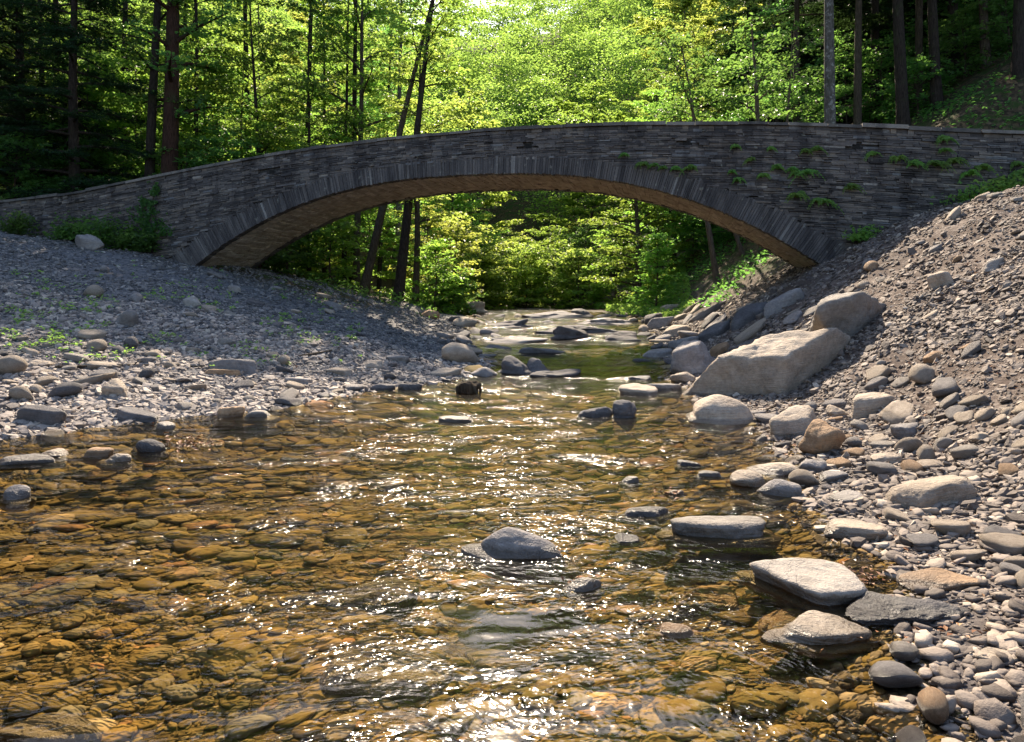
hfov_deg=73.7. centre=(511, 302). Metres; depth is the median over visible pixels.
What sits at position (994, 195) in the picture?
stone
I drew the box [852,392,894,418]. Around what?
stone slab
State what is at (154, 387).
stone
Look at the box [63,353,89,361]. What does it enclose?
stone
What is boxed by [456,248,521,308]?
sapling
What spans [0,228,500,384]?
slate scree
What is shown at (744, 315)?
stone slab
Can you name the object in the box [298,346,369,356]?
driftwood stick
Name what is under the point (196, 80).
slender tree
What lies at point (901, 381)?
stone
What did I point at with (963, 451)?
stone
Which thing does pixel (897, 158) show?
fern
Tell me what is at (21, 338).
stone
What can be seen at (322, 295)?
stone
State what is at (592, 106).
maple tree
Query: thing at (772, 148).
fern
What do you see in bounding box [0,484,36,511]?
rock
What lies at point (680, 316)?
stone
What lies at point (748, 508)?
stone
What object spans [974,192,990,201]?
stone
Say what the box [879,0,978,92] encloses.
sapling
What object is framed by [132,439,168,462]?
rock
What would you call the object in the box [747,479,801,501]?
rock
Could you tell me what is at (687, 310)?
stone
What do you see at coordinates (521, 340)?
rock ledge
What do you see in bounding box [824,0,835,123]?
broadleaf tree
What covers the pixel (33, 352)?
stone
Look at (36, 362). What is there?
rock
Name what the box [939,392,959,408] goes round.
stone
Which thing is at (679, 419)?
stone
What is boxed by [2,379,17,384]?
stone
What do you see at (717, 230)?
sapling
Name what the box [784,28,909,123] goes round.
sapling
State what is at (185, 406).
stone
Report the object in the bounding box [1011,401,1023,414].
stone
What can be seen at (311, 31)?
tall tree
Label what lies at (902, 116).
hillside tree
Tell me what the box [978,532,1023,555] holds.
stone
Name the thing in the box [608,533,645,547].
rock
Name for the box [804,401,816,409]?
stone
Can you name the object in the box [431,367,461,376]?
stone slab
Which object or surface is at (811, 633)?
stone slab
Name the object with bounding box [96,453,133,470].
rock
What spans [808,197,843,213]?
fern
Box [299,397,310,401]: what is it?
stone
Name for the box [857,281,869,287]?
stone
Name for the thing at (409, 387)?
stone slab
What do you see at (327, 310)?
stone
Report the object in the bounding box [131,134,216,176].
sapling
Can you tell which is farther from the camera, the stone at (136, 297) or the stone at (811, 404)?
the stone at (136, 297)
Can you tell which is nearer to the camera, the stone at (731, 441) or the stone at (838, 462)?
the stone at (838, 462)
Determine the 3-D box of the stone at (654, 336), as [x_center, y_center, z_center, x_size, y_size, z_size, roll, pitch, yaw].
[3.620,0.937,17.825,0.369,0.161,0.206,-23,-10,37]
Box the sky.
[274,0,587,39]
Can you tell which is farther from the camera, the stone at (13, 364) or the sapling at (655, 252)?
the sapling at (655, 252)
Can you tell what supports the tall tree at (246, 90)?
on the ground at (412, 532)
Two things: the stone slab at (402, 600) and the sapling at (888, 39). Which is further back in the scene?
the sapling at (888, 39)
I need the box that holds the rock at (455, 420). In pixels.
[433,416,484,425]
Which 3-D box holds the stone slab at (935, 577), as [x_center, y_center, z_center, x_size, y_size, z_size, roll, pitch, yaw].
[1.901,1.231,3.042,0.380,0.070,0.228,-2,0,6]
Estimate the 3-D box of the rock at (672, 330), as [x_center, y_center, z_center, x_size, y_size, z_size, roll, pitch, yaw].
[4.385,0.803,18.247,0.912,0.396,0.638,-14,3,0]
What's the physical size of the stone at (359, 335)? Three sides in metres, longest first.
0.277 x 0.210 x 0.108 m
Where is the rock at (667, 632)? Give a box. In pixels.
[653,622,702,642]
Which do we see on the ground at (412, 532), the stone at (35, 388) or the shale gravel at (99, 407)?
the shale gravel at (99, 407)
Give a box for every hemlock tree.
[0,0,63,188]
[0,0,143,197]
[0,0,147,188]
[0,0,158,198]
[0,2,84,198]
[31,0,225,169]
[137,0,240,162]
[694,0,818,121]
[731,0,927,123]
[751,0,862,119]
[789,0,994,105]
[817,1,912,88]
[845,2,993,78]
[862,0,1012,46]
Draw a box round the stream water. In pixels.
[0,306,973,741]
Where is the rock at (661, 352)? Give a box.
[634,348,671,360]
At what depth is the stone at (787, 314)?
12.71 m
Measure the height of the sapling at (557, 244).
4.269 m
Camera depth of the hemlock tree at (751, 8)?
39.57 m
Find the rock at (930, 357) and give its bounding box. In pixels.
[923,351,942,363]
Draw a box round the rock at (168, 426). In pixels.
[151,421,178,435]
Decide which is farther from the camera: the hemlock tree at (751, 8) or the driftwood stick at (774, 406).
the hemlock tree at (751, 8)
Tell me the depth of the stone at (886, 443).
5.53 m
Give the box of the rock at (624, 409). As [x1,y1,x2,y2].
[612,400,637,431]
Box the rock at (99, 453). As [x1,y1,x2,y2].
[78,447,113,465]
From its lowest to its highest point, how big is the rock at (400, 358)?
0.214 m
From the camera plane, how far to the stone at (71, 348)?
10.01 m
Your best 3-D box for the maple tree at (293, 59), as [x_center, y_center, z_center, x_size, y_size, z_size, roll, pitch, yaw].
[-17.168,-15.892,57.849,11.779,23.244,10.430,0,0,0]
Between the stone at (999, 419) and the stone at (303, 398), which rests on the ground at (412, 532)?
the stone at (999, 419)
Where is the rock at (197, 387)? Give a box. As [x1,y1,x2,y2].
[181,384,206,390]
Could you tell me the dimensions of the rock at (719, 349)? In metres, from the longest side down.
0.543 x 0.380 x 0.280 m
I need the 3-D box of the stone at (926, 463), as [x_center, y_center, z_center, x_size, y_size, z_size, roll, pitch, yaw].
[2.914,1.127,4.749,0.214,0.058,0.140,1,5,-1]
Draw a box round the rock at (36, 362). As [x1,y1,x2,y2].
[28,359,55,366]
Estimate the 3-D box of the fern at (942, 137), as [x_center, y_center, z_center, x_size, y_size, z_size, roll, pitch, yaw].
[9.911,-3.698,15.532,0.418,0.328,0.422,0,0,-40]
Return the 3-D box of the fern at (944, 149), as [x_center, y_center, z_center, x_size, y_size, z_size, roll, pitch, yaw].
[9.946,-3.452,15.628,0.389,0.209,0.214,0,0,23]
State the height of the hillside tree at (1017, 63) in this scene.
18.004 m
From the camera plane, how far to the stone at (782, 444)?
5.85 m
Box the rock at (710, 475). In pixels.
[693,470,724,479]
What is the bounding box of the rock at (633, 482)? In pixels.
[619,476,641,488]
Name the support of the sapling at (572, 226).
on the ground at (412, 532)
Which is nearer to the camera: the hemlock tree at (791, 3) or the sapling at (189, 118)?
the sapling at (189, 118)
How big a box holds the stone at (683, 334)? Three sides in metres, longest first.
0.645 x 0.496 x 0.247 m
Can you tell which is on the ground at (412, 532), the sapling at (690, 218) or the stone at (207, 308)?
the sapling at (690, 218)
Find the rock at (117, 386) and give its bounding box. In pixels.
[101,378,126,397]
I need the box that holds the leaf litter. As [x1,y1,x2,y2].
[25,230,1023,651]
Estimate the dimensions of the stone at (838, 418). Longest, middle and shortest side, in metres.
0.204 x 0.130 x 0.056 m
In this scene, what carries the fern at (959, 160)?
attached to the stone bridge
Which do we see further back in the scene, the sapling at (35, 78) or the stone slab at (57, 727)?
the sapling at (35, 78)
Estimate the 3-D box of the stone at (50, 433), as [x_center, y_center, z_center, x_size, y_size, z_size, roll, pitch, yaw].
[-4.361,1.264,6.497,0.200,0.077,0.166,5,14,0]
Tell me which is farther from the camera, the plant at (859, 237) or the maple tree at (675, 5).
the maple tree at (675, 5)
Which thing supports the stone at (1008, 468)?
on the ground at (412, 532)
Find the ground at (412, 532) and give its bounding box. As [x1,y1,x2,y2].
[0,0,1023,741]
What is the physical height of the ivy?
1.817 m
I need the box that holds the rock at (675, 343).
[668,336,698,347]
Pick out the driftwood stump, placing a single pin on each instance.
(470, 388)
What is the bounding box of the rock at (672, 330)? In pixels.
[661,325,691,336]
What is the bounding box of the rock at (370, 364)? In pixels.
[362,360,382,368]
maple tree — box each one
[188,0,312,251]
[243,0,349,144]
[270,4,391,279]
[344,44,437,289]
[410,193,510,297]
[412,88,524,289]
[524,79,633,297]
[576,193,694,301]
[588,80,701,259]
[607,79,721,269]
[622,0,728,121]
[629,25,731,239]
[668,0,787,121]
[710,0,848,121]
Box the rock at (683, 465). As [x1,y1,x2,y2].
[674,460,705,470]
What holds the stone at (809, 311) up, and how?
on the ground at (412, 532)
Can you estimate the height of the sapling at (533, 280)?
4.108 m
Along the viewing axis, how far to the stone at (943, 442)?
5.12 m
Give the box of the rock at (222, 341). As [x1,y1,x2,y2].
[217,338,235,344]
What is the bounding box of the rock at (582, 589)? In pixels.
[559,577,605,602]
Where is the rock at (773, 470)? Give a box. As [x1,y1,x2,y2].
[739,462,798,482]
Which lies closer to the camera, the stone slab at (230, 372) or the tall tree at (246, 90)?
the stone slab at (230, 372)
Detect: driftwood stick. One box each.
[55,361,204,367]
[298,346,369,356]
[765,397,802,411]
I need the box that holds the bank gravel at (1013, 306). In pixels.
[646,185,1023,556]
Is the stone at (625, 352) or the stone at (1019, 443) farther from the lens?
the stone at (625, 352)
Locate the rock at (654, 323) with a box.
[647,316,673,328]
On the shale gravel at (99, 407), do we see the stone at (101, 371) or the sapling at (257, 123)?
the stone at (101, 371)
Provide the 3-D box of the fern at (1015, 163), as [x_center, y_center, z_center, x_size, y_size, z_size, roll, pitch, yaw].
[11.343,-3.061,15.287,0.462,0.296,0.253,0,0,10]
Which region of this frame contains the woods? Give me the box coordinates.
[0,0,784,244]
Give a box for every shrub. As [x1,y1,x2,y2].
[0,209,39,234]
[42,214,105,240]
[54,208,129,248]
[99,212,147,249]
[102,227,167,252]
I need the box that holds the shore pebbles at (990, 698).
[789,429,1023,741]
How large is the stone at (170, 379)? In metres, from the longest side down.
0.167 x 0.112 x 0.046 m
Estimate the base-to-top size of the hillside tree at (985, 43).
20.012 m
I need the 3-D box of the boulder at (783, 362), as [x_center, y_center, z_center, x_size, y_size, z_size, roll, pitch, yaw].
[3.425,0.976,9.127,2.290,1.115,1.260,-9,-1,-4]
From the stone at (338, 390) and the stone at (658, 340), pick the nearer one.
the stone at (338, 390)
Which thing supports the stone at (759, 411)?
on the bank gravel at (1013, 306)
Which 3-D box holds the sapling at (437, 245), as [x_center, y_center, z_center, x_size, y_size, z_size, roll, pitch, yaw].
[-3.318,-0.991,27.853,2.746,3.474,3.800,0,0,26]
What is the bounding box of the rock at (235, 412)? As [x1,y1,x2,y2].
[213,406,244,430]
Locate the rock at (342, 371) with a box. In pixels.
[325,367,352,376]
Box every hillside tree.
[625,26,753,256]
[647,28,746,283]
[692,13,807,254]
[699,50,797,237]
[719,0,906,121]
[736,17,847,122]
[853,0,861,124]
[869,0,879,122]
[884,6,894,104]
[892,0,910,125]
[913,0,923,108]
[927,0,943,111]
[945,0,959,75]
[978,0,991,70]
[1010,0,1023,79]
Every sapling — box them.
[0,23,93,199]
[0,39,145,188]
[12,0,164,186]
[39,20,199,178]
[51,131,160,185]
[106,0,235,173]
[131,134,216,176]
[144,40,266,159]
[160,23,304,160]
[173,124,294,248]
[233,116,322,269]
[256,238,316,274]
[264,227,342,278]
[284,221,352,277]
[289,215,369,286]
[327,205,424,292]
[378,204,464,304]
[405,237,473,314]
[420,220,486,310]
[423,273,487,314]
[448,224,518,311]
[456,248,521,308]
[467,237,547,306]
[486,227,519,297]
[488,230,555,305]
[488,242,564,307]
[499,246,559,303]
[511,239,592,307]
[514,225,593,304]
[536,247,615,308]
[539,223,622,303]
[545,220,593,292]
[567,227,641,303]
[626,229,692,313]
[659,207,730,256]
[661,210,728,243]
[661,214,718,260]
[688,218,743,239]
[711,75,823,121]
[771,77,865,122]
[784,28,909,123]
[835,31,919,123]
[872,50,979,123]
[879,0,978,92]
[912,2,1011,85]
[937,0,1012,59]
[944,0,1012,63]
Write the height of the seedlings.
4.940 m
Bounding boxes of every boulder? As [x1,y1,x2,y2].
[75,234,104,249]
[116,309,138,326]
[421,310,439,318]
[453,317,477,326]
[467,301,487,314]
[497,355,531,379]
[521,358,549,380]
[571,308,593,315]
[670,340,713,374]
[680,328,850,399]
[686,394,757,431]
[809,291,885,336]
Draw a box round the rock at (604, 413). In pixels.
[573,406,612,427]
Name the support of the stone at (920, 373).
on the ground at (412, 532)
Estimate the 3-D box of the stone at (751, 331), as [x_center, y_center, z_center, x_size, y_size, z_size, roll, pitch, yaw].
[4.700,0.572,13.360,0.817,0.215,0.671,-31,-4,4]
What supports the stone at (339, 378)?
on the slate scree
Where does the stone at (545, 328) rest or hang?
on the ground at (412, 532)
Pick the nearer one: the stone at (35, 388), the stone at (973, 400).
the stone at (973, 400)
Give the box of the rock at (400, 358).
[386,355,409,362]
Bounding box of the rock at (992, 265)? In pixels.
[983,257,1004,273]
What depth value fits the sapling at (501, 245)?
36.51 m
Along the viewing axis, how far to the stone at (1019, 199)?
11.05 m
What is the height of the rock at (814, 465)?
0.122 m
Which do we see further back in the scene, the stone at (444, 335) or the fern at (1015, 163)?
the stone at (444, 335)
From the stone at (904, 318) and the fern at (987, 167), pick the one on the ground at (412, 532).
the stone at (904, 318)
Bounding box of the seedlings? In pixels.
[0,251,361,365]
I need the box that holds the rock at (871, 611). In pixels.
[844,591,971,630]
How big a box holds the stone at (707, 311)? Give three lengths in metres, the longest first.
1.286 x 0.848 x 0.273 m
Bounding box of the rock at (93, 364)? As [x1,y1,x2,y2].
[85,361,116,368]
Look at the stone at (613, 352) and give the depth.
15.42 m
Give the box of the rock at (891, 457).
[870,452,902,463]
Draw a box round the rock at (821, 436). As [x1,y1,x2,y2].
[798,419,845,454]
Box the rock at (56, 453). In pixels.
[41,448,75,460]
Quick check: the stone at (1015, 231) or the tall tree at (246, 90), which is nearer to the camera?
the stone at (1015, 231)
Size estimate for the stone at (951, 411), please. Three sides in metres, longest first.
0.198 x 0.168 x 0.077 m
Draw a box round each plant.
[841,224,883,242]
[930,184,995,204]
[954,167,1023,195]
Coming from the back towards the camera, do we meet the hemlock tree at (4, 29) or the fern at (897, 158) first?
the hemlock tree at (4, 29)
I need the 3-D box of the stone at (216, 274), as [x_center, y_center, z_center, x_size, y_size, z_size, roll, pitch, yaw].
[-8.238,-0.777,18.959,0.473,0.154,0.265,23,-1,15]
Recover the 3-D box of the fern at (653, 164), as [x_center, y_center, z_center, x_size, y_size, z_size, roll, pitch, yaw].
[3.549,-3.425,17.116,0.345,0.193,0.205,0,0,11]
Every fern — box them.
[633,161,649,169]
[647,162,659,168]
[669,165,683,173]
[678,164,697,176]
[728,169,736,174]
[730,143,741,150]
[733,177,745,183]
[742,156,755,165]
[756,173,771,179]
[767,146,776,151]
[770,164,785,171]
[784,190,811,202]
[786,166,799,171]
[788,170,806,179]
[789,169,825,185]
[799,148,812,155]
[808,145,828,155]
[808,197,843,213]
[842,183,866,193]
[864,151,881,160]
[887,154,909,163]
[906,159,928,170]
[925,160,956,172]
[935,134,959,145]
[938,148,956,154]
[941,157,970,171]
[957,169,984,183]
[975,163,997,173]
[990,176,1014,184]
[1005,169,1023,183]
[1009,160,1023,170]
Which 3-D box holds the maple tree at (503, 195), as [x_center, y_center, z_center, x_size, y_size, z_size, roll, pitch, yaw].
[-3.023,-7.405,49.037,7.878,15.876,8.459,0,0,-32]
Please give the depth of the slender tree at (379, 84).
30.13 m
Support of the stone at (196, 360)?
on the shale gravel at (99, 407)
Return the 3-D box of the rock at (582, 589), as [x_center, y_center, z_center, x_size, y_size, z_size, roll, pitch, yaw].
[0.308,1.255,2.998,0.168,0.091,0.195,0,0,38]
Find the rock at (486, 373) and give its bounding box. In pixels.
[471,367,502,382]
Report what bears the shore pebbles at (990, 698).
on the ground at (412, 532)
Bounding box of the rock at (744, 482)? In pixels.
[725,469,765,495]
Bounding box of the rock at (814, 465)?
[798,459,826,471]
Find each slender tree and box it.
[138,0,276,160]
[179,0,331,266]
[230,0,374,278]
[276,0,382,272]
[287,0,402,280]
[348,0,429,290]
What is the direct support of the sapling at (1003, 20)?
on the ground at (412, 532)
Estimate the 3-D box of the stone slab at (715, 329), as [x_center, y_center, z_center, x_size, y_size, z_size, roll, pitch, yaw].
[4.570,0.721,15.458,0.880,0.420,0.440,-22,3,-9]
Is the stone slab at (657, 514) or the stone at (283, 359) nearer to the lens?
the stone slab at (657, 514)
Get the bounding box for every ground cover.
[285,263,438,317]
[628,26,1023,309]
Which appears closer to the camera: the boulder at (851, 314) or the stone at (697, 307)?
the boulder at (851, 314)
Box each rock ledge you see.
[480,319,532,331]
[481,344,518,355]
[483,336,555,347]
[511,311,593,321]
[511,347,573,359]
[532,325,618,337]
[550,326,590,342]
[575,318,639,327]
[598,331,640,345]
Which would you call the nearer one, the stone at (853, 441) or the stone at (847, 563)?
the stone at (847, 563)
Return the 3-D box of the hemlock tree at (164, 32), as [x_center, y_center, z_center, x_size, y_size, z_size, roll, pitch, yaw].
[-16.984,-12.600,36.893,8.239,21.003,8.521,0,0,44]
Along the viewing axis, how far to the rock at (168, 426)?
6.76 m
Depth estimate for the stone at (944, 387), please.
6.05 m
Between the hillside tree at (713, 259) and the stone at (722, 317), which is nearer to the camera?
the stone at (722, 317)
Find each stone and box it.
[0,351,8,355]
[0,355,27,374]
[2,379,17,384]
[9,386,33,399]
[16,336,28,340]
[22,347,39,355]
[29,384,43,392]
[34,376,58,385]
[41,429,64,442]
[48,382,82,396]
[61,365,76,369]
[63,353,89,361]
[69,345,77,351]
[74,372,115,383]
[74,375,85,378]
[77,329,106,339]
[83,285,103,296]
[86,339,106,351]
[89,369,117,377]
[100,265,109,271]
[111,345,125,352]
[123,336,138,347]
[130,292,142,301]
[132,377,145,384]
[139,367,153,377]
[140,357,157,362]
[144,346,157,349]
[144,349,160,355]
[150,384,158,390]
[163,361,175,367]
[163,377,175,381]
[176,377,190,381]
[179,402,193,410]
[183,312,198,316]
[185,347,199,351]
[191,359,201,362]
[201,304,216,311]
[207,271,222,278]
[212,398,220,402]
[234,379,253,389]
[243,395,254,400]
[246,298,264,304]
[264,386,279,390]
[266,351,278,357]
[270,406,282,412]
[271,322,283,326]
[274,397,302,405]
[276,365,293,372]
[277,355,289,364]
[279,387,297,397]
[285,381,304,389]
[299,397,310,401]
[317,292,331,298]
[317,392,329,397]
[324,308,334,313]
[325,301,344,309]
[331,388,342,392]
[333,377,344,380]
[345,384,364,391]
[356,333,365,336]
[367,377,376,383]
[384,373,396,379]
[434,339,447,344]
[436,331,454,338]
[441,342,478,362]
[442,379,451,382]
[449,316,465,321]
[455,330,469,336]
[456,335,471,342]
[469,346,482,354]
[470,329,479,335]
[479,328,494,337]
[479,354,495,357]
[489,333,502,339]
[491,314,504,320]
[537,324,556,330]
[540,320,554,325]
[592,357,605,363]
[608,351,619,355]
[615,326,626,330]
[621,348,634,356]
[628,318,637,323]
[632,358,654,365]
[637,332,650,338]
[638,325,648,331]
[644,313,662,324]
[645,334,656,340]
[649,339,669,342]
[650,342,663,348]
[655,334,670,339]
[664,358,670,364]
[673,313,686,320]
[677,331,697,337]
[677,414,687,421]
[682,301,698,313]
[683,314,692,322]
[688,300,725,322]
[690,303,700,313]
[701,313,719,328]
[704,312,721,320]
[705,313,725,328]
[712,443,734,455]
[727,437,743,443]
[730,499,753,512]
[732,339,751,349]
[734,317,765,343]
[734,426,755,436]
[741,510,788,528]
[751,410,765,414]
[752,434,767,444]
[754,413,775,422]
[754,454,777,460]
[775,441,791,447]
[783,310,802,324]
[784,308,799,315]
[785,455,804,462]
[788,469,819,486]
[803,305,816,317]
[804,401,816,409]
[821,398,846,407]
[826,457,851,467]
[827,416,842,420]
[840,447,864,455]
[842,558,874,569]
[844,437,861,446]
[850,420,868,430]
[855,569,877,584]
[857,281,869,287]
[861,258,872,268]
[863,261,877,270]
[864,376,887,389]
[866,364,891,381]
[866,461,896,475]
[868,434,888,441]
[868,660,923,688]
[869,440,895,447]
[876,360,885,364]
[878,400,913,424]
[884,507,911,521]
[889,641,918,660]
[891,377,909,387]
[893,725,927,741]
[894,437,921,451]
[900,459,922,472]
[901,316,910,320]
[906,533,938,548]
[908,363,934,383]
[916,686,948,724]
[917,444,934,459]
[917,459,940,469]
[922,309,937,318]
[928,244,941,252]
[931,377,958,396]
[931,519,970,535]
[933,437,952,451]
[937,425,958,438]
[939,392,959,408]
[944,405,968,420]
[945,206,960,219]
[949,444,978,458]
[950,549,986,561]
[952,255,962,262]
[953,410,973,424]
[958,394,987,406]
[961,340,980,357]
[967,304,978,310]
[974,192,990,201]
[974,408,995,420]
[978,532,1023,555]
[983,524,1021,535]
[986,192,1002,198]
[990,414,1007,425]
[998,463,1018,475]
[999,562,1022,575]
[1001,407,1014,413]
[1002,282,1012,287]
[1003,556,1023,568]
[1010,197,1022,201]
[1010,229,1019,233]
[1010,411,1023,428]
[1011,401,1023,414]
[1011,437,1023,448]
[1011,735,1023,741]
[1015,569,1023,588]
[1018,231,1023,239]
[1018,692,1023,726]
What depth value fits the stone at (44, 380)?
8.14 m
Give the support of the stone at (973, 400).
on the ground at (412, 532)
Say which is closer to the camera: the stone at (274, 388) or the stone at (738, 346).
the stone at (274, 388)
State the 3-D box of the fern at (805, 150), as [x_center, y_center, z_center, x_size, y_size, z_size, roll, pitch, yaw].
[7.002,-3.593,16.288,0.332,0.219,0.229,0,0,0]
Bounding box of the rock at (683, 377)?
[669,372,695,383]
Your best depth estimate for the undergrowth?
27.70 m
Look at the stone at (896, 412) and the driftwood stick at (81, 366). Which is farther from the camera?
the driftwood stick at (81, 366)
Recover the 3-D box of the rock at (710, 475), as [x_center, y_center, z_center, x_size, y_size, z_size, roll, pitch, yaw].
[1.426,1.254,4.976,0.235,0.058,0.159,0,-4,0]
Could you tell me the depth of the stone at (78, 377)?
8.51 m
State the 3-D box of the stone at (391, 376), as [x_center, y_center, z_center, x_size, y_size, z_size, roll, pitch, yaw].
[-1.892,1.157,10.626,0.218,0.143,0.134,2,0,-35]
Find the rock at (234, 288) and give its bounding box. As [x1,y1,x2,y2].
[228,285,240,292]
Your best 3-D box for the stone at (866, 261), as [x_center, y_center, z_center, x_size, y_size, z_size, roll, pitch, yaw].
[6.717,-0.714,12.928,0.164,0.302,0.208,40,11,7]
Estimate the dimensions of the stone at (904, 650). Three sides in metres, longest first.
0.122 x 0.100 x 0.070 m
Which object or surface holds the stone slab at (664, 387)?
on the ground at (412, 532)
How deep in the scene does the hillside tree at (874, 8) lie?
30.86 m
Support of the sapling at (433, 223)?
on the ground at (412, 532)
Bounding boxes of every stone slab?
[0,453,65,470]
[0,712,101,741]
[16,405,66,424]
[116,407,158,422]
[205,369,240,375]
[206,359,258,374]
[234,410,279,424]
[305,577,418,613]
[319,636,454,702]
[370,383,398,392]
[398,383,423,395]
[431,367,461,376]
[464,649,543,677]
[521,369,585,385]
[599,375,653,383]
[615,383,662,405]
[617,506,675,524]
[646,383,684,396]
[655,515,780,554]
[668,587,737,619]
[697,321,729,341]
[730,302,767,330]
[736,558,878,621]
[758,608,804,635]
[759,610,880,659]
[763,288,804,318]
[769,405,815,438]
[823,518,893,541]
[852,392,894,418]
[885,475,976,508]
[899,567,980,591]
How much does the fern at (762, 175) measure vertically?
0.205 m
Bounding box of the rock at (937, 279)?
[926,271,953,288]
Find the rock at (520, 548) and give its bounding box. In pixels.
[461,527,581,586]
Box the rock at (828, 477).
[819,471,848,483]
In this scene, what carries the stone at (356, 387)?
on the shale gravel at (99, 407)
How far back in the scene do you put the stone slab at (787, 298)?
13.88 m
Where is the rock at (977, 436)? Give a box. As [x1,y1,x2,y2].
[969,432,988,441]
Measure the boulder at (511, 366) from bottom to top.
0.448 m
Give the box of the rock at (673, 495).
[661,489,686,497]
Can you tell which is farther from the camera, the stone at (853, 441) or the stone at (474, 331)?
the stone at (474, 331)
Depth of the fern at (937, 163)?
15.61 m
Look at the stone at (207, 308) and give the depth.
13.98 m
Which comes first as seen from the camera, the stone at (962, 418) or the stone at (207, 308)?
the stone at (962, 418)
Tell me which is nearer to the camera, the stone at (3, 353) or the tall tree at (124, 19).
the stone at (3, 353)
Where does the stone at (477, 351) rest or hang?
on the ground at (412, 532)
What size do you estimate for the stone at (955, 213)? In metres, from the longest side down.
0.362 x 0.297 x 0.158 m
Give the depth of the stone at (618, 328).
21.18 m
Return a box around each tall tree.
[37,0,44,113]
[118,0,127,164]
[180,4,197,169]
[243,5,251,150]
[298,6,312,272]
[349,0,387,281]
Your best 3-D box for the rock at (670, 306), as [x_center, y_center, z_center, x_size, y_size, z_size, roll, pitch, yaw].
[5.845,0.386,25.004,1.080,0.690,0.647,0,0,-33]
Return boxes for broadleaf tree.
[85,0,234,176]
[116,0,269,160]
[120,0,248,172]
[275,0,435,286]
[340,0,456,271]
[349,30,482,303]
[358,0,490,294]
[369,0,481,302]
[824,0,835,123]
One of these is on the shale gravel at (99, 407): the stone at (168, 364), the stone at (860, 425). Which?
the stone at (168, 364)
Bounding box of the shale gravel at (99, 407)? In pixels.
[0,281,499,445]
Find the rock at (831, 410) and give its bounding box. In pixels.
[826,404,849,416]
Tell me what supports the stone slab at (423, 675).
on the ground at (412, 532)
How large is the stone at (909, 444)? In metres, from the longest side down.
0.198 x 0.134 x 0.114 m
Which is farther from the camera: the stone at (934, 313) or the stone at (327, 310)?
the stone at (327, 310)
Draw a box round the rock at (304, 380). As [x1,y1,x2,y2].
[284,377,312,384]
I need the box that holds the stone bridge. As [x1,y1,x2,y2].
[0,121,1023,268]
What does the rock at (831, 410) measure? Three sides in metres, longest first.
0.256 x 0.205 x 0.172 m
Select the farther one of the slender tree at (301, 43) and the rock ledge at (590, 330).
the slender tree at (301, 43)
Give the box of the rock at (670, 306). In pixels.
[659,304,678,311]
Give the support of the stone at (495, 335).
on the ground at (412, 532)
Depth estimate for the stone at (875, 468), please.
4.70 m
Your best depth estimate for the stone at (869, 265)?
12.37 m
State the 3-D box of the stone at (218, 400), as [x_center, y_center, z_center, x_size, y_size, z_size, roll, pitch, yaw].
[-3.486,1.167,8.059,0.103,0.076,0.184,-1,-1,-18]
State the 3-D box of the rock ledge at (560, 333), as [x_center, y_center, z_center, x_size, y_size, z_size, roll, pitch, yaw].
[1.456,0.840,18.148,1.360,0.485,0.621,0,0,-33]
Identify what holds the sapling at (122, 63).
on the ground at (412, 532)
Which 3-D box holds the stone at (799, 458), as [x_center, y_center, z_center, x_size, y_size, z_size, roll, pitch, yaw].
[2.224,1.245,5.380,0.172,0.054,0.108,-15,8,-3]
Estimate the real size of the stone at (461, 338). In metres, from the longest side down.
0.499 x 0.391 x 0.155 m
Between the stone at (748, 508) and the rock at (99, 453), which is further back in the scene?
the rock at (99, 453)
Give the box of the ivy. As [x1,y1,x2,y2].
[123,181,174,236]
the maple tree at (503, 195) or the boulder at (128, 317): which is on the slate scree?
the boulder at (128, 317)
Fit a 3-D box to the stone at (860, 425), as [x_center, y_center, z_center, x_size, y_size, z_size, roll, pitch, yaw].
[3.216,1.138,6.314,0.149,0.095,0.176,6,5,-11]
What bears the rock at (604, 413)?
on the stream water
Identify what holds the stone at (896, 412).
on the ground at (412, 532)
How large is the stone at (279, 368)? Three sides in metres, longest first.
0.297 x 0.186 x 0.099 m
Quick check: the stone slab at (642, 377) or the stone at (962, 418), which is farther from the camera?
the stone slab at (642, 377)
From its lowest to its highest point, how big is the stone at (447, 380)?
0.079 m
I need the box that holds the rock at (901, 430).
[890,422,918,438]
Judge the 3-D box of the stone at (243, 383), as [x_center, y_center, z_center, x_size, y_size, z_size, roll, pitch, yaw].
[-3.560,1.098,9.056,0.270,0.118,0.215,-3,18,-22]
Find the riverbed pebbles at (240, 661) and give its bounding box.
[0,315,951,741]
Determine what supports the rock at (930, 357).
on the ground at (412, 532)
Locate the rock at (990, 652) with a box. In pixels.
[975,647,1019,661]
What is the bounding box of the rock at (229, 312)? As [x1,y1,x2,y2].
[224,310,235,314]
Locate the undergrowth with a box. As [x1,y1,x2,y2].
[594,254,694,316]
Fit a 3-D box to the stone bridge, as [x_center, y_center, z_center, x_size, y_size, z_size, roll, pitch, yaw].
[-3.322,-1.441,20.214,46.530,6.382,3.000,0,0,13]
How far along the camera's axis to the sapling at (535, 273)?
46.76 m
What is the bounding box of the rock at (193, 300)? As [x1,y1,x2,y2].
[182,295,201,306]
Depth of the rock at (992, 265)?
8.85 m
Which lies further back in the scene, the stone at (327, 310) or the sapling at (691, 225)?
the sapling at (691, 225)
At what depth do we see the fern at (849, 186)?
16.00 m
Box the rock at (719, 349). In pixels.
[710,341,728,356]
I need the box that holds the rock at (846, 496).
[829,490,864,503]
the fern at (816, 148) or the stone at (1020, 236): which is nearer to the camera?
the stone at (1020, 236)
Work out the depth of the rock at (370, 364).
11.32 m
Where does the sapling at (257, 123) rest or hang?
on the ground at (412, 532)
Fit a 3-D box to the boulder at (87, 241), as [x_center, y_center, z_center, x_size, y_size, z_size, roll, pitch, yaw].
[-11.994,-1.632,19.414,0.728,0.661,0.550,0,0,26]
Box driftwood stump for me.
[455,380,481,401]

